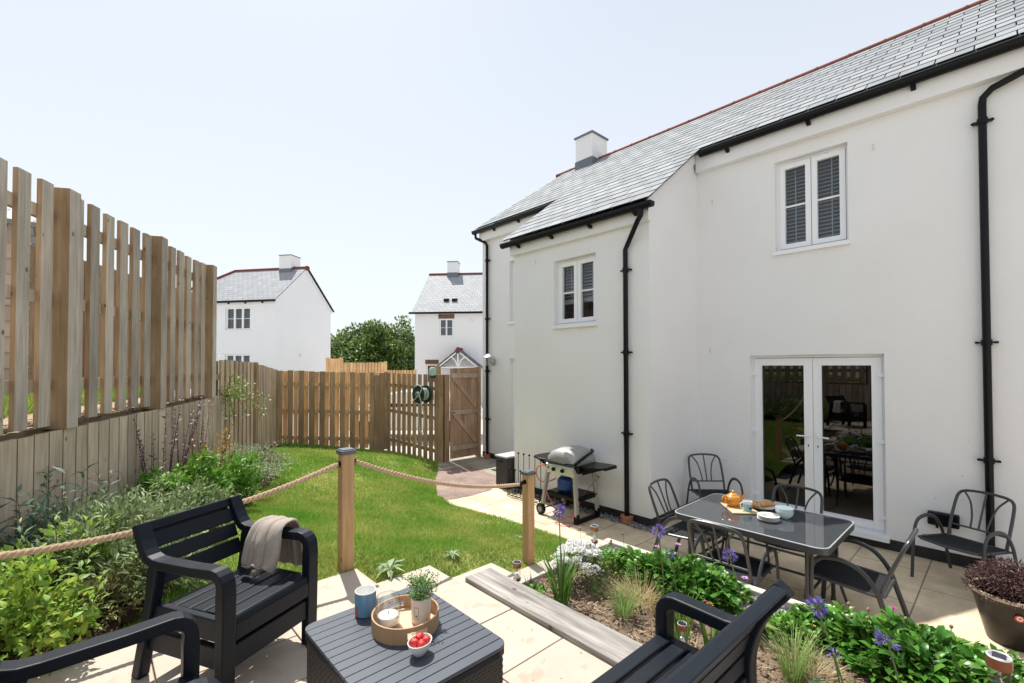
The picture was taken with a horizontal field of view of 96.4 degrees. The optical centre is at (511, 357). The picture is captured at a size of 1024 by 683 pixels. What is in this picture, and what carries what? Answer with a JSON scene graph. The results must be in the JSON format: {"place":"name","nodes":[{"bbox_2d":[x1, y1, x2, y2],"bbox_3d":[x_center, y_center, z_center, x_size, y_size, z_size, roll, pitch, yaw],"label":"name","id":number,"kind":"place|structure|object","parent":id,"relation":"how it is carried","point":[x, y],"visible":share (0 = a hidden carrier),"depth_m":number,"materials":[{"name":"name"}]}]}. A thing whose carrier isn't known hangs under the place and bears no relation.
{"place":"outdoors","nodes":[
{"label":"outdoors","id":0,"kind":"place"},
{"bbox_2d":[3,387,139,417],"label":"bank grass","id":1,"kind":"structure","parent":0,"point":[6,405],"depth_m":4.75,"materials":[{"name":"green plant"}]},
{"bbox_2d":[0,393,205,440],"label":"bank","id":2,"kind":"structure","parent":0,"point":[14,435],"depth_m":3.90,"materials":[{"name":"brown soil"}]},
{"bbox_2d":[4,206,35,380],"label":"clad building","id":3,"kind":"structure","parent":2,"relation":"on","point":[8,281],"depth_m":5.81,"materials":[{"name":"white wood"}]},
{"bbox_2d":[0,157,216,435],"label":"bank fence","id":4,"kind":"object","parent":2,"relation":"on","point":[57,385],"visible":0.98,"depth_m":3.79,"materials":[{"name":"brown wood"}]},
{"bbox_2d":[28,245,191,388],"bbox_3d":[-7.159,-0.449,8.850,0.110,2.270,5.481,0,-1,-9],"label":"fence","id":5,"kind":"object","parent":2,"relation":"on","point":[31,316],"visible":0.02,"depth_m":7.36,"materials":[{"name":"beige wood"}]},
{"bbox_2d":[0,446,282,660],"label":"border soil","id":6,"kind":"structure","parent":0,"point":[130,615],"depth_m":2.58,"materials":[{"name":"brown soil"}]},
{"bbox_2d":[0,533,110,660],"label":"lime shrub","id":7,"kind":"object","parent":6,"relation":"on","point":[58,623],"visible":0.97,"depth_m":2.25,"materials":[{"name":"green plant"}]},
{"bbox_2d":[0,462,118,586],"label":"teal shrub","id":8,"kind":"object","parent":6,"relation":"on","point":[32,521],"visible":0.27,"depth_m":2.89,"materials":[{"name":"green plant"}]},
{"bbox_2d":[40,513,123,607],"bbox_3d":[-2.678,1.222,2.875,0.384,0.590,0.448,0,-1,-29],"label":"lime shrub","id":9,"kind":"object","parent":6,"relation":"on","point":[102,550],"visible":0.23,"depth_m":2.80,"materials":[{"name":"green plant"}]},
{"bbox_2d":[0,463,207,618],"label":"grey shrub","id":10,"kind":"object","parent":6,"relation":"on","point":[128,509],"visible":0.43,"depth_m":2.95,"materials":[{"name":"green plant"}]},
{"bbox_2d":[0,395,224,571],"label":"retaining boards","id":11,"kind":"object","parent":6,"relation":"on","point":[108,445],"visible":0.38,"depth_m":3.77,"materials":[{"name":"beige wood"}]},
{"bbox_2d":[57,558,169,642],"bbox_3d":[-2.260,1.335,2.588,0.478,0.363,0.557,0,-1,-20],"label":"grey shrub","id":12,"kind":"object","parent":6,"relation":"on","point":[109,612],"visible":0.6,"depth_m":2.57,"materials":[{"name":"green plant"}]},
{"bbox_2d":[81,532,215,606],"bbox_3d":[-2.263,1.306,2.889,0.786,0.503,0.791,1,-1,-43],"label":"grey shrub","id":13,"kind":"object","parent":6,"relation":"on","point":[130,554],"visible":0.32,"depth_m":2.73,"materials":[{"name":"green plant"}]},
{"bbox_2d":[82,446,242,543],"bbox_3d":[-2.787,1.153,3.757,0.979,0.750,0.922,0,-1,-3],"label":"grey shrub","id":14,"kind":"object","parent":6,"relation":"on","point":[195,489],"visible":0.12,"depth_m":3.80,"materials":[{"name":"green plant"}]},
{"bbox_2d":[125,394,206,507],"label":"purple stems","id":15,"kind":"object","parent":6,"relation":"on","point":[171,450],"visible":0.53,"depth_m":4.45,"materials":[{"name":"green plant"}]},
{"bbox_2d":[123,447,254,509],"bbox_3d":[-3.014,1.173,4.348,1.061,0.694,0.891,1,-1,-43],"label":"green shrub","id":16,"kind":"object","parent":6,"relation":"on","point":[222,476],"visible":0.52,"depth_m":4.23,"materials":[{"name":"green plant"}]},
{"bbox_2d":[170,393,211,476],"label":"purple stems","id":17,"kind":"object","parent":6,"relation":"on","point":[201,439],"visible":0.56,"depth_m":5.05,"materials":[{"name":"purple plant"}]},
{"bbox_2d":[187,422,236,467],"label":"rust shrub","id":18,"kind":"object","parent":6,"relation":"on","point":[222,444],"visible":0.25,"depth_m":5.08,"materials":[{"name":"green plant"}]},
{"bbox_2d":[182,436,286,492],"bbox_3d":[-3.326,1.302,5.524,1.116,0.676,1.141,0,-1,0],"label":"silver shrub","id":19,"kind":"object","parent":6,"relation":"on","point":[267,470],"visible":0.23,"depth_m":5.67,"materials":[{"name":"green plant"}]},
{"bbox_2d":[211,449,263,497],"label":"green shrub","id":20,"kind":"object","parent":6,"relation":"on","point":[246,483],"visible":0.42,"depth_m":4.80,"materials":[{"name":"green plant"}]},
{"bbox_2d":[216,360,275,460],"bbox_3d":[-4.689,1.029,8.385,0.234,1.944,4.104,0,-1,-17],"label":"border fence","id":21,"kind":"object","parent":6,"relation":"on","point":[253,428],"visible":0.57,"depth_m":7.74,"materials":[{"name":"beige wood"}]},
{"bbox_2d":[216,353,273,424],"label":"climbing rose","id":22,"kind":"object","parent":21,"relation":"attached to","point":[232,392],"visible":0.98,"depth_m":6.62,"materials":[{"name":"green plant"}]},
{"bbox_2d":[232,439,294,479],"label":"silver shrub","id":23,"kind":"object","parent":6,"relation":"on","point":[278,455],"visible":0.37,"depth_m":6.38,"materials":[{"name":"green plant"}]},
{"bbox_2d":[120,443,589,628],"bbox_3d":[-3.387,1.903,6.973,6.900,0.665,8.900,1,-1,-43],"label":"lawn","id":24,"kind":"structure","parent":0,"point":[468,554],"depth_m":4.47,"materials":[{"name":"green plant"}]},
{"bbox_2d":[276,370,388,450],"bbox_3d":[-4.219,1.260,10.765,2.534,1.971,0.114,0,-1,-19],"label":"back fence","id":25,"kind":"object","parent":24,"relation":"on","point":[369,431],"visible":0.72,"depth_m":10.75,"materials":[{"name":"orange wood"}]},
{"bbox_2d":[335,447,356,572],"bbox_3d":[-1.194,1.192,3.290,0.175,1.076,0.108,1,-1,-43],"label":"rope post","id":26,"kind":"object","parent":24,"relation":"on","point":[346,461],"visible":0.93,"depth_m":3.26,"materials":[{"name":"brown wood"}]},
{"bbox_2d":[0,462,338,559],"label":"rope","id":27,"kind":"object","parent":26,"relation":"attached to","point":[52,548],"visible":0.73,"depth_m":2.39,"materials":[{"name":"fabric"}]},
{"bbox_2d":[355,460,519,488],"bbox_3d":[-0.529,0.996,3.902,1.685,0.490,0.037,1,-1,-43],"label":"rope","id":28,"kind":"object","parent":26,"relation":"attached to","point":[390,472],"visible":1,"depth_m":3.75,"materials":[{"name":"fabric"}]},
{"bbox_2d":[375,558,404,579],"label":"weed","id":29,"kind":"object","parent":24,"relation":"on","point":[383,567],"visible":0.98,"depth_m":3.54,"materials":[{"name":"green plant"}]},
{"bbox_2d":[521,469,535,565],"bbox_3d":[0.151,1.635,4.533,0.141,1.028,0.108,1,-1,-43],"label":"rope post","id":30,"kind":"object","parent":24,"relation":"on","point":[528,534],"visible":0.91,"depth_m":4.51,"materials":[{"name":"brown wood"}]},
{"bbox_2d":[282,404,482,459],"bbox_3d":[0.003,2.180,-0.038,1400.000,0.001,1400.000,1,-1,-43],"label":"ground","id":31,"kind":"structure","parent":0,"point":[411,439],"depth_m":13.56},
{"bbox_2d":[190,254,334,404],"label":"house","id":32,"kind":"structure","parent":31,"relation":"on","point":[279,319],"depth_m":24.34,"materials":[{"name":"paint"}]},
{"bbox_2d":[224,307,250,330],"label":"window","id":33,"kind":"structure","parent":32,"relation":"in","point":[239,318],"depth_m":23.76,"materials":[{"name":"white plastic"}]},
{"bbox_2d":[226,354,249,361],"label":"window","id":34,"kind":"structure","parent":32,"relation":"in","point":[236,357],"depth_m":23.74,"materials":[{"name":"white plastic"}]},
{"bbox_2d":[326,357,342,409],"bbox_3d":[-8.079,1.241,20.784,0.982,2.510,0.110,-1,-1,27],"label":"fence","id":35,"kind":"object","parent":31,"relation":"on","point":[331,363],"visible":0.38,"depth_m":20.75,"materials":[{"name":"orange wood"}]},
{"bbox_2d":[340,361,386,409],"bbox_3d":[-6.606,1.325,20.333,2.164,2.320,0.110,0,-1,8],"label":"fence","id":36,"kind":"object","parent":31,"relation":"on","point":[378,368],"visible":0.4,"depth_m":20.31,"materials":[{"name":"orange wood"}]},
{"bbox_2d":[330,315,414,388],"bbox_3d":[-11.556,0.646,38.455,10.613,8.494,9.539,1,-1,-43],"label":"round tree","id":37,"kind":"object","parent":31,"relation":"on","point":[373,342],"visible":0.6,"depth_m":36.01,"materials":[{"name":"green plant"}]},
{"bbox_2d":[387,373,434,460],"bbox_3d":[-2.367,1.364,10.611,1.665,2.016,0.070,-1,-1,38],"label":"slatted fence","id":38,"kind":"object","parent":31,"relation":"on","point":[409,414],"visible":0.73,"depth_m":10.60,"materials":[{"name":"beige wood"}]},
{"bbox_2d":[412,385,433,433],"bbox_3d":[-1.977,1.129,10.095,0.476,1.088,0.468,-1,-1,38],"label":"hose reel","id":39,"kind":"object","parent":38,"relation":"attached to","point":[420,393],"visible":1,"depth_m":10.00,"materials":[{"name":"green plastic"}]},
{"bbox_2d":[409,261,482,403],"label":"porch house","id":40,"kind":"structure","parent":31,"relation":"on","point":[447,310],"depth_m":26.65,"materials":[{"name":"paint"}]},
{"bbox_2d":[440,319,452,336],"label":"window","id":41,"kind":"structure","parent":40,"relation":"in","point":[446,325],"depth_m":26.74,"materials":[{"name":"white plastic"}]},
{"bbox_2d":[435,465,495,499],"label":"brick path","id":42,"kind":"structure","parent":0,"point":[465,474],"depth_m":8.45,"materials":[{"name":"brick"}]},
{"bbox_2d":[438,454,495,474],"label":"gate paving","id":43,"kind":"structure","parent":0,"point":[483,464],"depth_m":9.91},
{"bbox_2d":[435,374,442,462],"bbox_3d":[-1.600,1.333,10.043,0.125,1.930,0.140,1,-1,-43],"label":"gate post","id":44,"kind":"object","parent":43,"relation":"on","point":[438,417],"visible":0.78,"depth_m":9.99,"materials":[{"name":"brown wood"}]},
{"bbox_2d":[442,374,449,461],"bbox_3d":[-1.473,1.335,10.160,0.130,1.930,0.120,1,-1,-43],"label":"gate post","id":45,"kind":"object","parent":43,"relation":"on","point":[446,408],"visible":0.89,"depth_m":10.11,"materials":[{"name":"brown wood"}]},
{"bbox_2d":[475,367,480,456],"bbox_3d":[-0.794,1.259,10.732,0.097,2.100,0.100,1,-1,-43],"label":"gate post","id":46,"kind":"object","parent":43,"relation":"on","point":[479,412],"visible":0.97,"depth_m":10.69,"materials":[{"name":"brown wood"}]},
{"bbox_2d":[450,367,477,458],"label":"garden gate","id":47,"kind":"structure","parent":46,"relation":"attached to","point":[463,412],"depth_m":10.41,"materials":[{"name":"brown wood"}]},
{"bbox_2d":[0,0,978,343],"label":"sky","id":48,"kind":"structure","parent":0,"point":[366,143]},
{"bbox_2d":[532,558,908,682],"bbox_3d":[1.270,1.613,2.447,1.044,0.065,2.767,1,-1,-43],"label":"dry mulch","id":49,"kind":"object","parent":0,"point":[649,621],"visible":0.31,"depth_m":2.77,"materials":[{"name":"wood"}]},
{"bbox_2d":[532,504,590,605],"bbox_3d":[0.325,1.314,3.042,0.457,0.649,0.397,0,-1,-3],"label":"agapanthus","id":50,"kind":"object","parent":49,"relation":"on","point":[563,588],"visible":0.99,"depth_m":3.07,"materials":[{"name":"green plant"}]},
{"bbox_2d":[550,538,604,589],"bbox_3d":[0.483,1.474,3.350,0.442,0.295,0.428,1,-1,-43],"label":"candytuft","id":51,"kind":"object","parent":49,"relation":"on","point":[579,548],"visible":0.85,"depth_m":3.30,"materials":[{"name":"white plant"}]},
{"bbox_2d":[587,544,626,578],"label":"shrub","id":52,"kind":"object","parent":49,"relation":"on","point":[606,553],"visible":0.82,"depth_m":3.47,"materials":[{"name":"green plant"}]},
{"bbox_2d":[597,577,644,620],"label":"grass tuft","id":53,"kind":"object","parent":49,"relation":"on","point":[622,607],"visible":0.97,"depth_m":2.89,"materials":[{"name":"green plant"}]},
{"bbox_2d":[598,566,670,617],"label":"ornamental grass","id":54,"kind":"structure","parent":49,"relation":"on","point":[647,590],"depth_m":3.12,"materials":[{"name":"beige plant"}]},
{"bbox_2d":[652,524,665,594],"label":"agapanthus","id":55,"kind":"object","parent":49,"relation":"on","point":[659,527],"visible":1,"depth_m":3.02,"materials":[{"name":"purple plant"}]},
{"bbox_2d":[661,586,703,643],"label":"strap plant","id":56,"kind":"object","parent":49,"relation":"on","point":[677,632],"visible":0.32,"depth_m":2.55,"materials":[{"name":"green plant"}]},
{"bbox_2d":[612,545,754,614],"bbox_3d":[1.150,1.528,3.284,0.682,0.264,1.086,1,-1,-43],"label":"ground cover","id":57,"kind":"object","parent":49,"relation":"on","point":[720,582],"visible":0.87,"depth_m":3.12,"materials":[{"name":"green plant"}]},
{"bbox_2d":[721,549,743,611],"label":"agapanthus","id":58,"kind":"object","parent":49,"relation":"on","point":[731,553],"visible":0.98,"depth_m":2.75,"materials":[{"name":"purple plant"}]},
{"bbox_2d":[765,611,822,651],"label":"leafy plant","id":59,"kind":"object","parent":49,"relation":"on","point":[784,618],"visible":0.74,"depth_m":2.59,"materials":[{"name":"green plant"}]},
{"bbox_2d":[761,619,840,682],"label":"grass tuft","id":60,"kind":"object","parent":49,"relation":"on","point":[797,663],"visible":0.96,"depth_m":2.29,"materials":[{"name":"green plant"}]},
{"bbox_2d":[769,630,851,682],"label":"straw patch","id":61,"kind":"object","parent":49,"relation":"on","point":[824,673],"visible":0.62,"depth_m":2.31,"materials":[{"name":"beige plant"}]},
{"bbox_2d":[805,595,840,682],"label":"agapanthus","id":62,"kind":"object","parent":49,"relation":"on","point":[823,611],"visible":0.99,"depth_m":2.24,"materials":[{"name":"purple plant"}]},
{"bbox_2d":[873,629,900,682],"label":"agapanthus","id":63,"kind":"object","parent":49,"relation":"on","point":[878,634],"visible":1,"depth_m":2.05,"materials":[{"name":"purple plant"}]},
{"bbox_2d":[773,594,1023,682],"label":"ground cover","id":64,"kind":"object","parent":49,"relation":"on","point":[957,659],"visible":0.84,"depth_m":2.32,"materials":[{"name":"green plant"}]},
{"bbox_2d":[985,649,1012,680],"bbox_3d":[2.010,1.421,1.884,0.079,0.398,0.079,-3,1,-43],"label":"solar light","id":65,"kind":"object","parent":49,"relation":"on","point":[999,662],"visible":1,"depth_m":1.86,"materials":[{"name":"orange metal"}]},
{"bbox_2d":[438,464,1023,662],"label":"patio paving","id":66,"kind":"structure","parent":0,"point":[939,599],"depth_m":4.80,"materials":[{"name":"stone"}]},
{"bbox_2d":[495,451,514,489],"bbox_3d":[-0.034,1.978,8.054,0.450,0.565,0.320,1,-1,-43],"label":"waste bin","id":67,"kind":"object","parent":66,"relation":"on","point":[505,462],"visible":0.66,"depth_m":7.90,"materials":[{"name":"black plastic"}]},
{"bbox_2d":[507,452,550,503],"bbox_3d":[0.253,1.902,7.286,0.254,0.690,0.765,1,-1,-43],"label":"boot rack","id":68,"kind":"object","parent":66,"relation":"on","point":[518,491],"visible":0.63,"depth_m":7.37,"materials":[{"name":"black metal"}]},
{"bbox_2d":[534,445,616,524],"bbox_3d":[0.856,1.744,6.450,0.576,0.975,1.290,1,-1,-43],"label":"barbecue","id":69,"kind":"object","parent":66,"relation":"on","point":[572,461],"visible":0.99,"depth_m":6.32,"materials":[{"name":"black metal"}]},
{"bbox_2d":[557,475,572,491],"bbox_3d":[0.754,1.753,6.507,0.224,0.270,0.223,1,-1,-43],"label":"gas bottle","id":70,"kind":"object","parent":69,"relation":"on","point":[564,483],"visible":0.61,"depth_m":6.42,"materials":[{"name":"blue metal"}]},
{"bbox_2d":[510,488,653,531],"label":"grey chippings","id":71,"kind":"object","parent":66,"relation":"on","point":[614,519],"visible":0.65,"depth_m":6.42,"materials":[{"name":"gravel"}]},
{"bbox_2d":[648,478,729,555],"bbox_3d":[1.841,1.776,4.823,0.566,0.861,0.699,1,-1,-43],"label":"patio chair","id":72,"kind":"object","parent":66,"relation":"on","point":[679,531],"visible":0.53,"depth_m":4.85,"materials":[{"name":"grey metal"}]},
{"bbox_2d":[686,453,743,504],"bbox_3d":[2.740,1.800,6.250,0.566,0.861,0.700,0,-1,2],"label":"patio chair","id":73,"kind":"object","parent":66,"relation":"on","point":[700,492],"visible":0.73,"depth_m":6.42,"materials":[{"name":"grey metal"}]},
{"bbox_2d":[687,519,779,587],"bbox_3d":[1.864,1.760,3.905,0.699,0.861,0.566,1,-1,-43],"label":"patio chair","id":74,"kind":"object","parent":66,"relation":"on","point":[755,571],"visible":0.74,"depth_m":3.83,"materials":[{"name":"black metal"}]},
{"bbox_2d":[471,0,1023,573],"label":"white house","id":75,"kind":"structure","parent":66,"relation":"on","point":[813,278],"depth_m":6.03,"materials":[{"name":"paint"}]},
{"bbox_2d":[551,254,596,328],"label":"window","id":76,"kind":"structure","parent":75,"relation":"in","point":[577,276],"depth_m":7.12,"materials":[{"name":"white plastic"}]},
{"bbox_2d":[751,358,814,511],"bbox_3d":[3.611,1.024,6.158,0.124,2.035,0.763,1,-1,-43],"label":"door","id":77,"kind":"structure","parent":75,"relation":"in","point":[784,434],"depth_m":6.14,"materials":[{"name":"white plastic"}]},
{"bbox_2d":[773,145,850,255],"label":"window","id":78,"kind":"structure","parent":75,"relation":"in","point":[812,190],"depth_m":6.03,"materials":[{"name":"white plastic"}]},
{"bbox_2d":[813,357,886,530],"bbox_3d":[4.131,1.014,5.594,0.124,2.035,0.763,1,-1,-43],"label":"door","id":79,"kind":"structure","parent":75,"relation":"in","point":[847,392],"depth_m":5.61,"materials":[{"name":"white plastic"}]},
{"bbox_2d":[927,510,959,532],"bbox_3d":[4.606,1.758,4.887,0.085,0.200,0.250,1,-1,-43],"label":"socket box","id":80,"kind":"object","parent":75,"relation":"attached to","point":[943,517],"visible":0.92,"depth_m":4.86,"materials":[{"name":"black plastic"}]},
{"bbox_2d":[675,493,853,602],"bbox_3d":[2.302,1.827,4.226,0.970,0.727,1.260,1,-1,-43],"label":"patio table","id":81,"kind":"object","parent":66,"relation":"on","point":[810,534],"visible":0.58,"depth_m":4.00,"materials":[{"name":"grey glass"}]},
{"bbox_2d":[720,502,757,514],"bbox_3d":[2.216,1.466,4.459,0.250,0.014,0.340,0,-1,5],"label":"serving board","id":82,"kind":"object","parent":81,"relation":"on","point":[736,510],"visible":0.56,"depth_m":4.37,"materials":[{"name":"brown wood"}]},
{"bbox_2d":[721,490,744,506],"bbox_3d":[2.183,1.383,4.513,0.209,0.152,0.159,-1,-1,29],"label":"teapot","id":83,"kind":"object","parent":82,"relation":"on","point":[732,499],"visible":0.98,"depth_m":4.47,"materials":[{"name":"orange ceramic"}]},
{"bbox_2d":[747,484,822,599],"bbox_3d":[2.767,1.770,4.580,0.699,0.861,0.566,1,-1,-43],"label":"patio chair","id":84,"kind":"object","parent":66,"relation":"on","point":[809,499],"visible":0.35,"depth_m":4.70,"materials":[{"name":"black metal"}]},
{"bbox_2d":[803,528,918,617],"bbox_3d":[2.833,1.755,3.716,0.566,0.861,0.699,1,-1,-43],"label":"patio chair","id":85,"kind":"object","parent":66,"relation":"on","point":[842,572],"visible":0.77,"depth_m":3.71,"materials":[{"name":"black metal"}]},
{"bbox_2d":[910,489,1018,576],"bbox_3d":[4.413,1.765,4.446,0.700,0.861,0.566,0,-1,-19],"label":"patio chair","id":86,"kind":"object","parent":66,"relation":"on","point":[947,541],"visible":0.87,"depth_m":4.48,"materials":[{"name":"grey metal"}]},
{"bbox_2d":[961,557,1023,652],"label":"glazed pot","id":87,"kind":"object","parent":66,"relation":"on","point":[998,595],"visible":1,"depth_m":3.47,"materials":[{"name":"brown ceramic"}]},
{"bbox_3d":[2.185,2.063,2.530,0.070,0.197,4.020,1,-1,-43],"label":"pale sleeper","id":88,"kind":"object","parent":66,"relation":"on","visible":0},
{"bbox_3d":[2.183,1.860,2.532,0.070,0.202,4.020,1,-1,-43],"label":"pale sleeper","id":89,"kind":"object","parent":88,"relation":"on","visible":0},
{"bbox_2d":[604,538,805,609],"bbox_3d":[2.184,1.658,2.537,0.070,0.197,4.020,1,-1,-43],"label":"pale sleeper","id":90,"kind":"object","parent":89,"relation":"on","point":[755,591],"visible":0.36,"depth_m":3.13,"materials":[{"name":"white wood"}]},
{"label":"chippings bed","id":91,"kind":"structure","parent":0,"visible":0},
{"bbox_2d":[603,546,983,682],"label":"slate chippings","id":92,"kind":"object","parent":91,"relation":"on","point":[779,610],"visible":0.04,"depth_m":2.93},
{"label":"deck base","id":93,"kind":"structure","parent":0,"visible":0},
{"bbox_2d":[27,560,611,682],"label":"deck paving","id":94,"kind":"structure","parent":93,"relation":"on","point":[530,646],"depth_m":2.31,"materials":[{"name":"stone"}]},
{"bbox_2d":[0,610,220,682],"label":"lounge chair","id":95,"kind":"object","parent":94,"relation":"on","point":[23,670],"visible":1,"depth_m":1.49,"materials":[{"name":"plastic"}]},
{"bbox_2d":[131,495,317,682],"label":"lounge chair","id":96,"kind":"object","parent":94,"relation":"on","point":[240,614],"visible":0.91,"depth_m":2.16,"materials":[{"name":"plastic"}]},
{"bbox_2d":[241,515,302,575],"bbox_3d":[-1.289,1.018,2.467,0.228,0.294,0.272,0,-1,21],"label":"blanket","id":97,"kind":"object","parent":96,"relation":"on","point":[267,548],"visible":0.94,"depth_m":2.40,"materials":[{"name":"beige fabric"}]},
{"bbox_2d":[305,586,503,682],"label":"coffee table","id":98,"kind":"object","parent":94,"relation":"on","point":[345,646],"visible":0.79,"depth_m":1.70,"materials":[{"name":"plastic"}]},
{"bbox_2d":[355,585,375,617],"bbox_3d":[-0.623,1.035,1.948,0.096,0.101,0.101,1,-1,-43],"label":"mug","id":99,"kind":"object","parent":98,"relation":"on","point":[365,599],"visible":0.91,"depth_m":1.91,"materials":[{"name":"blue ceramic"}]},
{"bbox_2d":[371,594,438,645],"bbox_3d":[-0.430,1.053,1.851,0.266,0.060,0.266,1,-1,-43],"label":"tray","id":100,"kind":"object","parent":98,"relation":"on","point":[404,631],"visible":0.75,"depth_m":1.80,"materials":[{"name":"brown wood"}]},
{"bbox_2d":[375,594,400,627],"bbox_3d":[-0.496,1.015,1.835,0.100,0.120,0.100,1,-1,-43],"label":"candle jar","id":101,"kind":"object","parent":100,"relation":"on","point":[387,618],"visible":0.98,"depth_m":1.82,"materials":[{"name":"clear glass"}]},
{"bbox_2d":[399,567,440,624],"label":"potted plant","id":102,"kind":"object","parent":100,"relation":"on","point":[420,607],"visible":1,"depth_m":1.85,"materials":[{"name":"green plant"}]},
{"bbox_2d":[407,633,431,656],"bbox_3d":[-0.336,1.055,1.667,0.081,0.050,0.099,-1,-1,27],"label":"berry bowl","id":103,"kind":"object","parent":98,"relation":"on","point":[419,652],"visible":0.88,"depth_m":1.64,"materials":[{"name":"white ceramic"}]},
{"bbox_2d":[520,554,589,585],"bbox_3d":[0.384,1.864,3.538,1.213,0.535,0.033,1,-1,-43],"label":"bed board","id":104,"kind":"object","parent":94,"relation":"on","point":[536,576],"visible":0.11,"depth_m":3.38,"materials":[{"name":"grey wood"}]},
{"bbox_2d":[591,579,794,682],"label":"lounge chair","id":105,"kind":"object","parent":94,"relation":"on","point":[727,653],"visible":1,"depth_m":1.52,"materials":[{"name":"plastic"}]},
{"bbox_2d":[465,568,642,666],"bbox_3d":[1.086,1.560,1.721,0.218,0.218,3.905,1,-1,-43],"label":"oak sleeper","id":106,"kind":"object","parent":93,"relation":"on","point":[606,644],"visible":0.51,"depth_m":2.58,"materials":[{"name":"brown wood"}]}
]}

